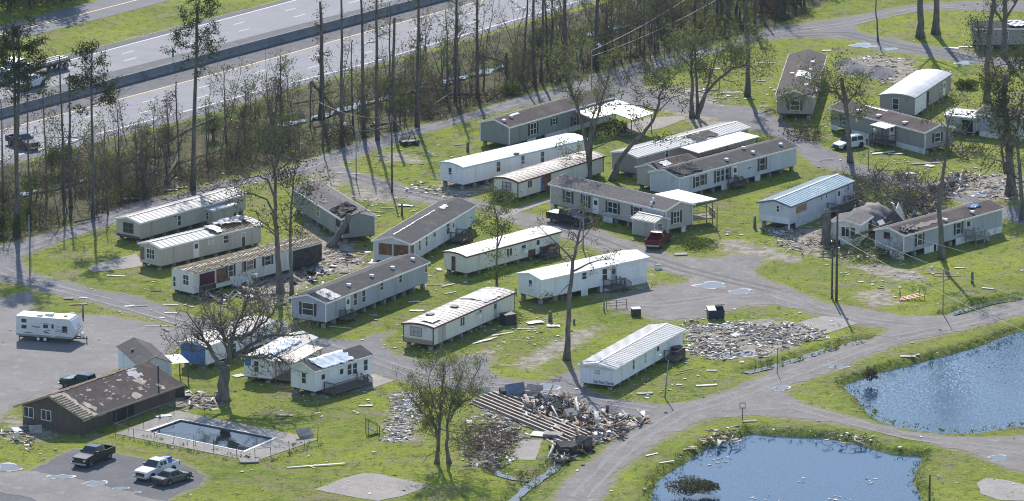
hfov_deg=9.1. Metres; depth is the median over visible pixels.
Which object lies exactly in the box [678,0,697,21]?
sapling
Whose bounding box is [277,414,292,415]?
loose sheet
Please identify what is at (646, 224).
shed
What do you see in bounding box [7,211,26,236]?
sapling
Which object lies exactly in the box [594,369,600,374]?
window
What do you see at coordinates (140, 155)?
sapling
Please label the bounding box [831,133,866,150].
suv
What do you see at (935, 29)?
tree
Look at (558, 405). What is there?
wreckage slab
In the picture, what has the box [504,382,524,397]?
wreckage slab
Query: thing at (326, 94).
sapling
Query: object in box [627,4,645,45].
sapling
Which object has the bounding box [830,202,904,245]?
wrecked home
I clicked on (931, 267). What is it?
street lamp
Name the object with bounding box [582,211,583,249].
utility pole
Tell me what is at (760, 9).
tree
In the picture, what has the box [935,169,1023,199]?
rubble
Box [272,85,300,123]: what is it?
sapling
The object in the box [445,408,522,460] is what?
brush pile
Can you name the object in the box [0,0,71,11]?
woods
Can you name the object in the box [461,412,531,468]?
rubble
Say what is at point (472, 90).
sapling
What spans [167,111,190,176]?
sapling
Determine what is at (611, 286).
porch
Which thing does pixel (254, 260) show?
window
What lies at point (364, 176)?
wheel track
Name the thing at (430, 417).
tree
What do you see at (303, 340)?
mobile home
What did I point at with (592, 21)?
sapling
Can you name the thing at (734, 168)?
door
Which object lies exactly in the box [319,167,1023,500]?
road
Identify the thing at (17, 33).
pine tree
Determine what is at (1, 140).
tree
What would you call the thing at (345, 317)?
porch
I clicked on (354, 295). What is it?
window
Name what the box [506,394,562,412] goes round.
floor joist
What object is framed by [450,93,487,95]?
fallen log
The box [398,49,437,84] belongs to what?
sapling
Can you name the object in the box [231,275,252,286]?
wreckage slab
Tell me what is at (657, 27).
tree
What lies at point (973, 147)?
brush pile
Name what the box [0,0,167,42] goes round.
frontage road
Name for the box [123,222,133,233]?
window
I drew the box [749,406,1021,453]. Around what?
wheel track
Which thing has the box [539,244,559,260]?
porch
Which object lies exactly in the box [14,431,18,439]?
wreckage slab
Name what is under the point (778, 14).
tree
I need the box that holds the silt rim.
[691,281,724,288]
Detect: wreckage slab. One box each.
[11,427,23,432]
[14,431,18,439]
[29,425,41,433]
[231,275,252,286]
[238,458,258,462]
[295,427,313,438]
[478,387,490,393]
[499,387,506,395]
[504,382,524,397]
[525,383,542,397]
[530,431,543,436]
[543,431,563,437]
[549,401,564,414]
[556,441,576,452]
[563,408,577,419]
[574,436,592,450]
[674,252,687,255]
[927,180,939,191]
[940,176,955,186]
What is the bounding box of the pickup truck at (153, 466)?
[133,456,179,481]
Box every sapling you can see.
[0,151,22,209]
[0,153,20,229]
[0,171,21,204]
[0,176,12,216]
[0,190,13,212]
[0,207,10,234]
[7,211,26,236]
[8,162,29,222]
[11,167,42,212]
[13,169,43,193]
[20,203,36,223]
[21,139,60,202]
[28,126,59,202]
[30,149,92,225]
[31,165,48,199]
[35,170,60,222]
[36,144,66,174]
[38,100,73,162]
[39,105,67,183]
[41,144,65,192]
[42,141,74,213]
[53,140,84,169]
[53,141,73,193]
[60,147,89,188]
[65,154,75,174]
[68,162,114,213]
[71,117,108,203]
[79,143,106,196]
[80,133,108,165]
[82,106,112,188]
[95,151,118,192]
[106,119,152,183]
[109,154,131,193]
[110,111,129,154]
[112,76,134,143]
[113,141,129,197]
[116,146,156,188]
[118,132,157,187]
[123,139,152,195]
[124,113,155,183]
[131,127,150,185]
[132,158,166,196]
[133,134,165,181]
[136,123,152,152]
[136,141,155,180]
[139,126,160,168]
[142,137,169,171]
[148,102,189,153]
[152,99,181,175]
[155,124,175,148]
[156,121,174,173]
[166,121,191,163]
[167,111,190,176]
[198,120,218,162]
[199,67,238,141]
[199,111,223,138]
[209,63,233,121]
[209,100,245,157]
[214,105,250,155]
[220,127,251,162]
[222,72,254,130]
[226,74,239,116]
[227,51,258,129]
[237,105,252,122]
[239,86,283,141]
[240,79,268,120]
[242,71,263,118]
[246,98,268,139]
[253,50,278,127]
[260,73,283,132]
[261,74,282,108]
[261,91,285,147]
[263,94,285,127]
[268,59,294,132]
[269,54,301,116]
[270,103,303,146]
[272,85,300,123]
[274,60,301,122]
[276,91,309,155]
[282,120,305,149]
[284,83,309,154]
[293,72,307,104]
[296,100,307,148]
[302,70,324,124]
[308,29,357,88]
[318,83,334,113]
[323,88,348,146]
[324,88,348,138]
[329,118,355,146]
[332,82,359,133]
[337,65,357,114]
[339,55,365,122]
[349,67,367,121]
[349,72,374,102]
[354,82,395,128]
[356,102,373,135]
[358,107,374,123]
[360,61,380,92]
[367,72,395,128]
[369,76,383,100]
[370,76,396,123]
[373,70,411,101]
[374,40,408,76]
[378,65,419,125]
[379,35,404,72]
[380,68,401,112]
[386,87,415,127]
[395,41,427,91]
[397,42,427,93]
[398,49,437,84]
[399,49,432,112]
[406,50,431,85]
[412,42,427,72]
[415,7,434,62]
[420,0,440,61]
[422,22,452,75]
[423,46,459,102]
[427,21,470,75]
[431,40,473,86]
[435,34,452,77]
[437,26,458,91]
[446,0,467,63]
[451,59,492,103]
[452,53,486,104]
[460,48,488,89]
[460,79,478,108]
[463,23,481,76]
[473,0,492,41]
[473,46,494,69]
[480,25,499,76]
[485,32,538,80]
[486,0,508,47]
[489,59,504,93]
[491,34,527,92]
[492,12,508,51]
[497,0,529,47]
[501,1,529,66]
[508,38,520,79]
[509,64,537,91]
[520,27,539,62]
[527,25,549,51]
[528,18,556,63]
[537,13,570,51]
[544,0,586,33]
[544,1,579,44]
[544,37,586,80]
[547,52,569,80]
[553,0,577,49]
[554,11,573,52]
[556,0,593,37]
[560,5,609,69]
[567,25,591,69]
[572,17,594,60]
[577,0,588,21]
[579,0,620,57]
[582,0,594,34]
[582,18,601,56]
[598,21,616,59]
[598,22,618,50]
[600,1,636,58]
[625,0,650,32]
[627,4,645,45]
[632,1,653,43]
[636,17,664,54]
[666,2,686,26]
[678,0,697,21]
[678,0,713,29]
[684,0,714,25]
[694,21,707,40]
[712,0,734,12]
[739,0,761,27]
[764,0,781,23]
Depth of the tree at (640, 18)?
925.24 m
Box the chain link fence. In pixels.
[114,401,318,457]
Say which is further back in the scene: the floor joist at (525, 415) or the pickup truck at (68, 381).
the pickup truck at (68, 381)
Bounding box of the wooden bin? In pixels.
[499,311,516,325]
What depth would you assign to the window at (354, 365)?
746.35 m
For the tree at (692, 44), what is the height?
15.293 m
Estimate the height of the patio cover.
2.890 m
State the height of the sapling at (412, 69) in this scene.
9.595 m
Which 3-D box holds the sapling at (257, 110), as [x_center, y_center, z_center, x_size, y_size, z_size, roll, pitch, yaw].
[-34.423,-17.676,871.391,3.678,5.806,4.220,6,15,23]
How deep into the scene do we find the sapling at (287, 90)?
877.13 m
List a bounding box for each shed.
[116,337,188,381]
[205,202,236,224]
[631,211,669,236]
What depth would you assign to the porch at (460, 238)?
814.12 m
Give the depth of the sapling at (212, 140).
856.92 m
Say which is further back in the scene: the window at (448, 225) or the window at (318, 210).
the window at (318, 210)
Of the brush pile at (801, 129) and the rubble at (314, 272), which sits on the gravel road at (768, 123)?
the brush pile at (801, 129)
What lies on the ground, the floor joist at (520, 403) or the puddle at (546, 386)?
the floor joist at (520, 403)
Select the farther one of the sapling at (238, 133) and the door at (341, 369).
the sapling at (238, 133)
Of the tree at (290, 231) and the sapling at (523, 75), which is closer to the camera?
the tree at (290, 231)
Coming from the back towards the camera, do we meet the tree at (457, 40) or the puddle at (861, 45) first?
the puddle at (861, 45)
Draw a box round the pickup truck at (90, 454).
[71,443,115,467]
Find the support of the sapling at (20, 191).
on the ground
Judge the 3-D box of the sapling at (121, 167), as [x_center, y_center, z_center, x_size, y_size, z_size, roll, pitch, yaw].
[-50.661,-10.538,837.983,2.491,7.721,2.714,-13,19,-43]
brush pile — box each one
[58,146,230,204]
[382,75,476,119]
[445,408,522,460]
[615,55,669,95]
[778,115,825,143]
[789,232,860,257]
[830,230,906,264]
[832,151,969,212]
[880,187,951,219]
[941,137,996,159]
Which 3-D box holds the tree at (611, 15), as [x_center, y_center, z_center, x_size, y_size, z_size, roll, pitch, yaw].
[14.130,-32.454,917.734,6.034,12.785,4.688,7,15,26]
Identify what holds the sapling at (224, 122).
on the ground
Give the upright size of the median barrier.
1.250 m
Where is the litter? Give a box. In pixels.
[2,34,1023,496]
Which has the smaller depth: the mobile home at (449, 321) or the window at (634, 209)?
the mobile home at (449, 321)
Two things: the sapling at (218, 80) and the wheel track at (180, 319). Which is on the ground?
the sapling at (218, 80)
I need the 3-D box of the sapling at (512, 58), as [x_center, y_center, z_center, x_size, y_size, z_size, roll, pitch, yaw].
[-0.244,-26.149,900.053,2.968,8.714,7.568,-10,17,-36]
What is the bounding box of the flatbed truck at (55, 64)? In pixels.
[0,55,69,81]
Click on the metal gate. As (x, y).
(616, 303)
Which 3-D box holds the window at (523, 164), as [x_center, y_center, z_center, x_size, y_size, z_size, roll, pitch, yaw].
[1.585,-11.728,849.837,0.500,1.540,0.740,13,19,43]
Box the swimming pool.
[146,419,275,451]
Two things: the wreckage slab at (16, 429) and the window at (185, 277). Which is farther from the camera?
the window at (185, 277)
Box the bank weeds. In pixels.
[113,291,1023,500]
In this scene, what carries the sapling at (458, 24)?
on the ground
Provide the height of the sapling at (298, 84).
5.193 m
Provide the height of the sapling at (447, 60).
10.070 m
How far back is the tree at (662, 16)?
921.91 m
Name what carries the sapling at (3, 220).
on the ground
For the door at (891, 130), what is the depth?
868.11 m
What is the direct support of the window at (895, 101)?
in the mobile home at (913, 93)
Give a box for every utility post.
[548,311,552,321]
[753,216,755,227]
[971,271,973,282]
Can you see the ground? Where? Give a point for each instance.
(230, 478)
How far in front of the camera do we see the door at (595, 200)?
826.34 m
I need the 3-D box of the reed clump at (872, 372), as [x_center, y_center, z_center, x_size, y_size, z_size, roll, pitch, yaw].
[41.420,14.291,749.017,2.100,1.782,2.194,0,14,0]
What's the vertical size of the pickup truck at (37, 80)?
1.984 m
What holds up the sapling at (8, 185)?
on the ground
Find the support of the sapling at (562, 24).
on the ground
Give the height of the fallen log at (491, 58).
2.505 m
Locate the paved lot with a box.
[0,292,197,419]
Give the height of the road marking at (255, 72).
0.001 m
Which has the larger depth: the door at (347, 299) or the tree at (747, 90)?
the tree at (747, 90)
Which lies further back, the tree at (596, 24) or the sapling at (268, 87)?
the tree at (596, 24)
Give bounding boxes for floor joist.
[473,400,567,440]
[476,398,572,439]
[479,396,575,436]
[483,394,581,435]
[488,392,587,435]
[492,391,590,433]
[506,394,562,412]
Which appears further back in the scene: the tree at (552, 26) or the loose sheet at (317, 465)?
the tree at (552, 26)
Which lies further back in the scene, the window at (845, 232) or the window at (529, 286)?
the window at (845, 232)
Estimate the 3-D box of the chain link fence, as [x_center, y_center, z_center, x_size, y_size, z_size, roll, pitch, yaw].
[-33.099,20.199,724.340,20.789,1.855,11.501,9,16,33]
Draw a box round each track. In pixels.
[0,271,650,411]
[0,471,162,500]
[4,267,657,407]
[5,2,988,253]
[17,5,982,255]
[343,175,493,211]
[354,174,502,209]
[537,223,771,291]
[549,221,779,289]
[570,306,1018,496]
[587,310,1023,497]
[610,291,923,323]
[621,294,917,327]
[744,403,1023,449]
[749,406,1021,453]
[791,32,1008,61]
[792,34,1008,64]
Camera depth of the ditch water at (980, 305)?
784.82 m
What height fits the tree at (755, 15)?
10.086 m
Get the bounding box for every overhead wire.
[593,1,713,55]
[694,210,830,214]
[838,213,1020,266]
[839,224,1022,297]
[840,238,1023,330]
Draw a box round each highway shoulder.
[0,0,559,157]
[0,0,595,166]
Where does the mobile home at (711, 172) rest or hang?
on the ground
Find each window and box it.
[23,406,33,418]
[41,409,50,420]
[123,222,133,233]
[146,248,154,259]
[173,276,175,286]
[177,214,180,226]
[183,274,188,285]
[208,237,212,244]
[223,234,228,243]
[225,264,235,277]
[244,259,255,270]
[254,360,258,371]
[262,254,272,265]
[299,302,315,316]
[301,372,305,383]
[317,206,319,217]
[347,363,351,375]
[352,362,357,374]
[353,293,356,305]
[362,289,365,302]
[363,359,367,370]
[380,282,383,290]
[410,326,421,336]
[425,236,427,246]
[446,167,451,177]
[446,223,449,234]
[460,316,464,326]
[476,312,481,317]
[496,161,500,172]
[502,181,510,190]
[506,247,512,256]
[521,155,526,166]
[521,244,527,252]
[526,279,531,289]
[527,180,531,188]
[528,122,537,135]
[540,151,544,162]
[551,117,557,124]
[563,190,572,203]
[571,115,577,126]
[581,194,589,207]
[582,272,586,279]
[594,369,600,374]
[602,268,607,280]
[606,201,619,214]
[631,206,641,214]
[644,353,646,363]
[671,210,681,223]
[693,175,700,187]
[701,173,706,185]
[714,170,721,182]
[723,167,730,180]
[758,157,766,171]
[787,100,802,110]
[796,203,806,213]
[840,115,844,124]
[841,226,849,236]
[892,98,898,109]
[915,233,923,246]
[932,132,942,142]
[954,221,962,234]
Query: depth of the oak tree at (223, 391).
738.66 m
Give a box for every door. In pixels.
[193,241,198,258]
[241,232,245,246]
[320,371,325,389]
[339,365,344,384]
[345,296,350,313]
[451,255,455,270]
[452,220,454,236]
[493,302,497,318]
[535,238,540,253]
[593,197,598,214]
[610,266,616,283]
[656,346,659,361]
[732,165,737,181]
[837,188,840,203]
[889,127,894,139]
[966,219,970,234]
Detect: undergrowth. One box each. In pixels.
[0,0,807,239]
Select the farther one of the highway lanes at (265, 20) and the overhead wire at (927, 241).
the highway lanes at (265, 20)
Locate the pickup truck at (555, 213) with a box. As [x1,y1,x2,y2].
[546,207,591,226]
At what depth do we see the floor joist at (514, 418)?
731.49 m
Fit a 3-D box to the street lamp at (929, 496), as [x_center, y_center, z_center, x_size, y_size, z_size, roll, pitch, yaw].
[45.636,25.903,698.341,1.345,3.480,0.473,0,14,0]
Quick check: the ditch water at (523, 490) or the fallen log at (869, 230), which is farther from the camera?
the fallen log at (869, 230)
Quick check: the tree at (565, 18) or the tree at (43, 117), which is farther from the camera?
the tree at (565, 18)
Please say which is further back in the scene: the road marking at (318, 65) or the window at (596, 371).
the road marking at (318, 65)
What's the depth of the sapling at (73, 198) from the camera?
822.18 m
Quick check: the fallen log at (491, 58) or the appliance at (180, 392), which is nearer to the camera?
the appliance at (180, 392)
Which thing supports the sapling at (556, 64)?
on the ground
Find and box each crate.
[162,456,171,462]
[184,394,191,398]
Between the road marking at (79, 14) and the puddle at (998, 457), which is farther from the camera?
the road marking at (79, 14)
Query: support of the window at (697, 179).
in the mobile home at (711, 172)
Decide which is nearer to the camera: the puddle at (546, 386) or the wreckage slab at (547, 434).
the wreckage slab at (547, 434)
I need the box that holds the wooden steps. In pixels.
[365,418,379,435]
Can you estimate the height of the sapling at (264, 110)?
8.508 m
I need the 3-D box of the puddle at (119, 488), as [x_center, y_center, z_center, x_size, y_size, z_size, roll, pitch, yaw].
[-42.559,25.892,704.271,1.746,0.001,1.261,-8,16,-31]
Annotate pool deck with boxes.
[116,410,316,459]
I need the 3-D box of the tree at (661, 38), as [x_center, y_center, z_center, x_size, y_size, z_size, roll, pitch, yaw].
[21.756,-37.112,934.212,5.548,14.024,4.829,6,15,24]
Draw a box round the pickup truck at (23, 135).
[5,132,40,150]
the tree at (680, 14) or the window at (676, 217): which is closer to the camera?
the window at (676, 217)
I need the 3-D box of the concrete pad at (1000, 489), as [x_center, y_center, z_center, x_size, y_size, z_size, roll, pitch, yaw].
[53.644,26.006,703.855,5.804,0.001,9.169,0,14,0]
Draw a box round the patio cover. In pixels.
[680,131,759,157]
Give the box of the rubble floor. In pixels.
[471,391,594,440]
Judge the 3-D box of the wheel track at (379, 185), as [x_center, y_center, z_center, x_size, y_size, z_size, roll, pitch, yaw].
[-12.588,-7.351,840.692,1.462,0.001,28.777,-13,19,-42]
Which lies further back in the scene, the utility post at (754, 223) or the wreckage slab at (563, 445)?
the utility post at (754, 223)
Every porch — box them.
[275,344,322,382]
[323,372,372,396]
[339,308,356,324]
[449,228,472,244]
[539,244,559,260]
[603,275,631,293]
[663,346,685,363]
[727,175,746,190]
[827,196,857,213]
[869,122,895,147]
[965,227,990,244]
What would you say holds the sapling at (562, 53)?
on the ground
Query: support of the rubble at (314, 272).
on the ground
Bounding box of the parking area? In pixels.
[0,449,205,500]
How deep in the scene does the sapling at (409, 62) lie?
893.86 m
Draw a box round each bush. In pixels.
[487,189,520,201]
[497,82,521,94]
[601,118,630,134]
[675,234,718,248]
[953,78,968,88]
[961,78,978,89]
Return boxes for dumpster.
[706,304,724,318]
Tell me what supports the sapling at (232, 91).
on the ground
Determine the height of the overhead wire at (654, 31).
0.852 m
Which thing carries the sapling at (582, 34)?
on the ground
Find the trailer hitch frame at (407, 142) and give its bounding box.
[399,130,419,145]
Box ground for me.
[0,0,1023,500]
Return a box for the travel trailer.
[16,311,87,343]
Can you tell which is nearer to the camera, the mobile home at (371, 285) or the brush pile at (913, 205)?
the mobile home at (371, 285)
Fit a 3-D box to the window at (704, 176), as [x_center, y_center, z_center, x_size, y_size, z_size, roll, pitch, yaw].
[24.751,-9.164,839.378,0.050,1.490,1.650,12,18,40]
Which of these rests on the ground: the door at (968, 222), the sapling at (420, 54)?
the sapling at (420, 54)
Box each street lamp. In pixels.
[343,122,356,180]
[591,44,600,89]
[658,354,668,397]
[868,128,875,169]
[928,475,940,500]
[929,266,943,314]
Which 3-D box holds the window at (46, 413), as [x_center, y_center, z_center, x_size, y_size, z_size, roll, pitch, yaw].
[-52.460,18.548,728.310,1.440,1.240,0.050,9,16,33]
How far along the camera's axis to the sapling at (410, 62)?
900.07 m
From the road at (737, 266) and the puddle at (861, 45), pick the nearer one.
the road at (737, 266)
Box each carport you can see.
[574,98,652,139]
[654,189,717,229]
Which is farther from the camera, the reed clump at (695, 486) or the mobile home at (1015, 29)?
the mobile home at (1015, 29)
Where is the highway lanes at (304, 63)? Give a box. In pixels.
[0,0,578,160]
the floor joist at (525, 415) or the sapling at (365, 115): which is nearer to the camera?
the floor joist at (525, 415)
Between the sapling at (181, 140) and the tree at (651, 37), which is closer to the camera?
the sapling at (181, 140)
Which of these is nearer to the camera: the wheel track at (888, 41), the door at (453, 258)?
the door at (453, 258)
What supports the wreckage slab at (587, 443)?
on the rubble at (614, 424)
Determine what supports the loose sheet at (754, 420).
on the ground
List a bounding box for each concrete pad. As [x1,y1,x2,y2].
[88,253,141,271]
[303,374,393,396]
[314,473,428,500]
[499,198,549,217]
[510,440,541,459]
[605,116,685,135]
[788,316,855,336]
[977,478,1023,500]
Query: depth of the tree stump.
812.85 m
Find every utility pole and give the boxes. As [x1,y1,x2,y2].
[28,215,30,272]
[391,117,392,192]
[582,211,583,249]
[831,248,832,298]
[835,210,839,301]
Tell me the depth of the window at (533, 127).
869.38 m
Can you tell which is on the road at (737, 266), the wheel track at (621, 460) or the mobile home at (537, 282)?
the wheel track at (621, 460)
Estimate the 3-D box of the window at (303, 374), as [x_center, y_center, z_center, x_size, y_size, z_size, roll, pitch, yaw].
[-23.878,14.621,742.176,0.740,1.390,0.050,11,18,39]
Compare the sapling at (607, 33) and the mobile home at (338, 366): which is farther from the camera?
the sapling at (607, 33)
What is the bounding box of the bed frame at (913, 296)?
[899,288,925,300]
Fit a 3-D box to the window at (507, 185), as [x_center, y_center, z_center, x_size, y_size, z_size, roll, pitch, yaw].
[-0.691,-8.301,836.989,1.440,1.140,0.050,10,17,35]
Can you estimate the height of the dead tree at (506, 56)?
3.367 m
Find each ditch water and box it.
[9,176,96,197]
[278,65,508,125]
[487,462,530,481]
[508,461,562,500]
[745,339,865,373]
[948,297,1023,315]
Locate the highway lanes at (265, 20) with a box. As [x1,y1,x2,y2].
[0,0,393,99]
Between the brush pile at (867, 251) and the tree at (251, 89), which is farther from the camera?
the tree at (251, 89)
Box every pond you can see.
[651,434,921,500]
[845,331,1023,433]
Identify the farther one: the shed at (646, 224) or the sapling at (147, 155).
the sapling at (147, 155)
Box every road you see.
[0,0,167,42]
[0,1,1023,416]
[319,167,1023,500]
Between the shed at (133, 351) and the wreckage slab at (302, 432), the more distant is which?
the shed at (133, 351)
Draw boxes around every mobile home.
[113,187,246,242]
[137,215,263,269]
[171,236,321,296]
[180,315,274,368]
[241,331,317,382]
[288,253,430,327]
[288,345,373,396]
[291,180,377,242]
[371,197,477,262]
[401,287,516,349]
[438,133,587,189]
[442,225,561,276]
[478,88,617,146]
[491,150,605,200]
[516,249,649,303]
[548,174,695,231]
[577,323,685,389]
[609,121,750,177]
[634,153,697,188]
[648,138,798,194]
[756,173,855,229]
[775,49,826,119]
[828,101,955,153]
[873,200,1004,259]
[878,69,952,115]
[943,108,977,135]
[971,20,1023,49]
[974,105,1023,140]
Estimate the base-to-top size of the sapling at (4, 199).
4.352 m
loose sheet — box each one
[154,414,171,417]
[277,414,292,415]
[287,462,344,467]
[526,320,544,323]
[636,391,652,393]
[696,384,716,385]
[742,419,756,421]
[872,151,894,153]
[912,162,938,163]
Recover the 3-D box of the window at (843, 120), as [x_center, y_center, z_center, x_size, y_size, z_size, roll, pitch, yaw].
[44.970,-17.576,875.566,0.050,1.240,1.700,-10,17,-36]
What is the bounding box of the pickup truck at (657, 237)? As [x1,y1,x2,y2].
[644,229,671,248]
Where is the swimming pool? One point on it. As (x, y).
(231, 437)
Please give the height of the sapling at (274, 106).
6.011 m
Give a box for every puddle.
[0,463,20,470]
[48,475,72,478]
[83,481,105,485]
[113,487,128,489]
[539,384,558,388]
[695,282,725,287]
[729,289,749,293]
[738,351,756,356]
[770,386,788,389]
[850,43,875,46]
[955,61,973,64]
[974,191,991,196]
[989,455,1004,460]
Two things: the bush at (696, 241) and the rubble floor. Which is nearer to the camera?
the rubble floor
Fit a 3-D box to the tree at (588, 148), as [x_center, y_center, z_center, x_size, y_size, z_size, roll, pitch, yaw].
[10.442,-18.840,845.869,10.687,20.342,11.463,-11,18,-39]
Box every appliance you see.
[175,385,184,397]
[654,263,661,269]
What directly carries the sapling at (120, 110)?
on the ground
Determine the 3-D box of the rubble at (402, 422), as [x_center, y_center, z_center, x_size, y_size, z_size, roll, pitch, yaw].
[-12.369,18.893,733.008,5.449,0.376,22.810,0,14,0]
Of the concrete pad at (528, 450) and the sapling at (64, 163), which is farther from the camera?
the sapling at (64, 163)
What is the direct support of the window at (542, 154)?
in the mobile home at (473, 169)
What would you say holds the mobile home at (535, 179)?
on the ground
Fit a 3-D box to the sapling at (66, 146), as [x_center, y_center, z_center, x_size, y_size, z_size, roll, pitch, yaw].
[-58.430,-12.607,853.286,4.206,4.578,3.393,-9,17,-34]
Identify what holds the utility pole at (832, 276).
on the ground
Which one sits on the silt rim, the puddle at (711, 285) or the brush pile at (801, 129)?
the puddle at (711, 285)
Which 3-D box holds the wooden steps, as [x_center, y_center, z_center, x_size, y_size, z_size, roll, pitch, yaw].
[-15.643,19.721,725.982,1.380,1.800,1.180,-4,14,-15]
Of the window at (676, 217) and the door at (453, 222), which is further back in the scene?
the window at (676, 217)
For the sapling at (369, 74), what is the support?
on the ground
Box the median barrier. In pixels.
[0,0,444,117]
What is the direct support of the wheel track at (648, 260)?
on the road at (737, 266)
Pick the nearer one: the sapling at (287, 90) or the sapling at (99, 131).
the sapling at (99, 131)
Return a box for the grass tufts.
[2,75,1015,499]
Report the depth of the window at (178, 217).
819.50 m
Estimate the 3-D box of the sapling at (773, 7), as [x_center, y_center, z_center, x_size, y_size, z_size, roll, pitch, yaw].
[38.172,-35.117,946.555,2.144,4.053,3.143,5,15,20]
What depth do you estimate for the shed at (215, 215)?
824.33 m
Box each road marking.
[0,0,135,34]
[0,0,481,130]
[0,1,576,159]
[4,0,358,91]
[28,0,516,132]
[63,0,279,55]
[70,0,294,59]
[84,7,524,127]
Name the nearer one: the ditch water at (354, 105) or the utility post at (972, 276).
the utility post at (972, 276)
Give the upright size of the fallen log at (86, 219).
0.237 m
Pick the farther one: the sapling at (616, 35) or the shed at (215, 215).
the sapling at (616, 35)
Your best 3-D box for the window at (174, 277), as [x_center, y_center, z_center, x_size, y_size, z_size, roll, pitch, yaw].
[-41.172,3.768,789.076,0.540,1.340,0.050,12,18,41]
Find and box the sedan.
[151,468,193,485]
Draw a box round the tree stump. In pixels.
[819,205,831,245]
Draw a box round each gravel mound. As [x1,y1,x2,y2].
[833,57,857,66]
[837,62,867,74]
[864,65,895,78]
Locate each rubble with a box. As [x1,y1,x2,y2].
[0,390,236,450]
[193,245,376,311]
[377,391,422,443]
[404,55,919,200]
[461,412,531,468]
[470,394,568,443]
[512,380,651,463]
[678,425,874,456]
[681,320,830,360]
[761,192,943,260]
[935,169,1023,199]
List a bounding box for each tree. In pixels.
[0,9,52,236]
[0,25,55,233]
[0,90,34,195]
[9,84,37,219]
[30,69,103,207]
[30,71,57,190]
[40,44,101,201]
[64,37,121,217]
[84,112,118,213]
[100,99,131,157]
[124,119,144,172]
[137,96,172,173]
[153,88,180,154]
[158,268,324,402]
[159,0,226,189]
[171,81,179,149]
[189,96,217,158]
[203,111,327,294]
[208,63,242,141]
[217,75,268,145]
[262,47,296,127]
[263,146,336,299]
[265,61,289,124]
[303,0,337,119]
[305,82,311,127]
[318,15,326,148]
[326,197,372,247]
[337,37,360,124]
[340,0,361,146]
[359,0,395,140]
[360,0,372,137]
[369,0,406,99]
[383,59,421,118]
[387,17,398,131]
[388,342,496,463]
[401,54,413,104]
[404,0,430,126]
[425,1,470,98]
[435,0,477,101]
[442,0,469,101]
[463,0,490,97]
[470,178,521,286]
[480,53,485,91]
[502,51,507,73]
[511,0,537,82]
[519,0,542,83]
[528,192,629,360]
[531,0,557,81]
[540,0,561,66]
[540,25,637,179]
[546,0,571,59]
[560,0,576,75]
[583,0,609,68]
[587,0,630,63]
[588,0,615,58]
[594,46,708,181]
[598,0,628,59]
[608,9,630,59]
[612,0,638,61]
[612,8,650,61]
[615,0,639,54]
[625,0,652,49]
[628,0,648,49]
[637,0,649,60]
[638,0,664,60]
[639,1,652,41]
[650,0,669,50]
[650,0,673,56]
[650,0,677,57]
[651,0,686,46]
[655,0,683,57]
[656,6,780,118]
[660,0,673,40]
[663,2,686,54]
[676,0,685,30]
[679,0,708,31]
[715,0,718,23]
[717,0,738,38]
[733,0,778,96]
[735,0,738,15]
[737,0,741,25]
[739,0,757,34]
[759,0,767,17]
[769,47,877,162]
[775,0,794,17]
[875,0,878,41]
[892,85,981,258]
[915,0,925,38]
[931,0,940,34]
[956,0,1009,102]
[966,32,1023,195]
[975,0,1017,57]
[1000,120,1023,219]
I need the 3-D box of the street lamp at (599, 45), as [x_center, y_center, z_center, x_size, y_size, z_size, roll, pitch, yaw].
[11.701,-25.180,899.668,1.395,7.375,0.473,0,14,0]
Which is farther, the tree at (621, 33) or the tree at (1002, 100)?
the tree at (621, 33)
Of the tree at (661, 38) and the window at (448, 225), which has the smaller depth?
the window at (448, 225)
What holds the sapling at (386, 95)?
on the ground
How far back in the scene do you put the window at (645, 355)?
752.02 m
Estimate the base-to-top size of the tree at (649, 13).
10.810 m
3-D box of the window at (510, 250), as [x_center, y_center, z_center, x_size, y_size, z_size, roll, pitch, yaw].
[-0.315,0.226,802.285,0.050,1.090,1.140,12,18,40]
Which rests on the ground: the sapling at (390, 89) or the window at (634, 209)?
the sapling at (390, 89)
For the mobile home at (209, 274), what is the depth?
793.51 m
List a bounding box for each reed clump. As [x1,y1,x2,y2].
[665,475,716,495]
[702,482,720,490]
[861,366,878,381]
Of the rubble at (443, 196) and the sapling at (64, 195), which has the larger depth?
the rubble at (443, 196)
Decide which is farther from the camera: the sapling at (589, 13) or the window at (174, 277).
the sapling at (589, 13)
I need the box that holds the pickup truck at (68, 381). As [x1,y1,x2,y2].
[58,372,95,387]
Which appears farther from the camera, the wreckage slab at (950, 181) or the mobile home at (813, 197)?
the wreckage slab at (950, 181)
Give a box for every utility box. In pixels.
[631,306,640,316]
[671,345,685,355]
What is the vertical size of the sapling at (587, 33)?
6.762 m
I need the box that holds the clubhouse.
[13,361,183,433]
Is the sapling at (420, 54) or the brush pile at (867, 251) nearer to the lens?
the brush pile at (867, 251)
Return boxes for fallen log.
[74,216,101,222]
[107,141,148,171]
[160,117,213,146]
[164,157,177,183]
[310,81,339,117]
[370,120,403,127]
[422,93,450,112]
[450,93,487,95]
[482,55,506,62]
[851,221,891,238]
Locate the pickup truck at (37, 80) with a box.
[12,74,47,91]
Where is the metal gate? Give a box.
[606,299,626,308]
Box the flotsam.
[700,456,876,500]

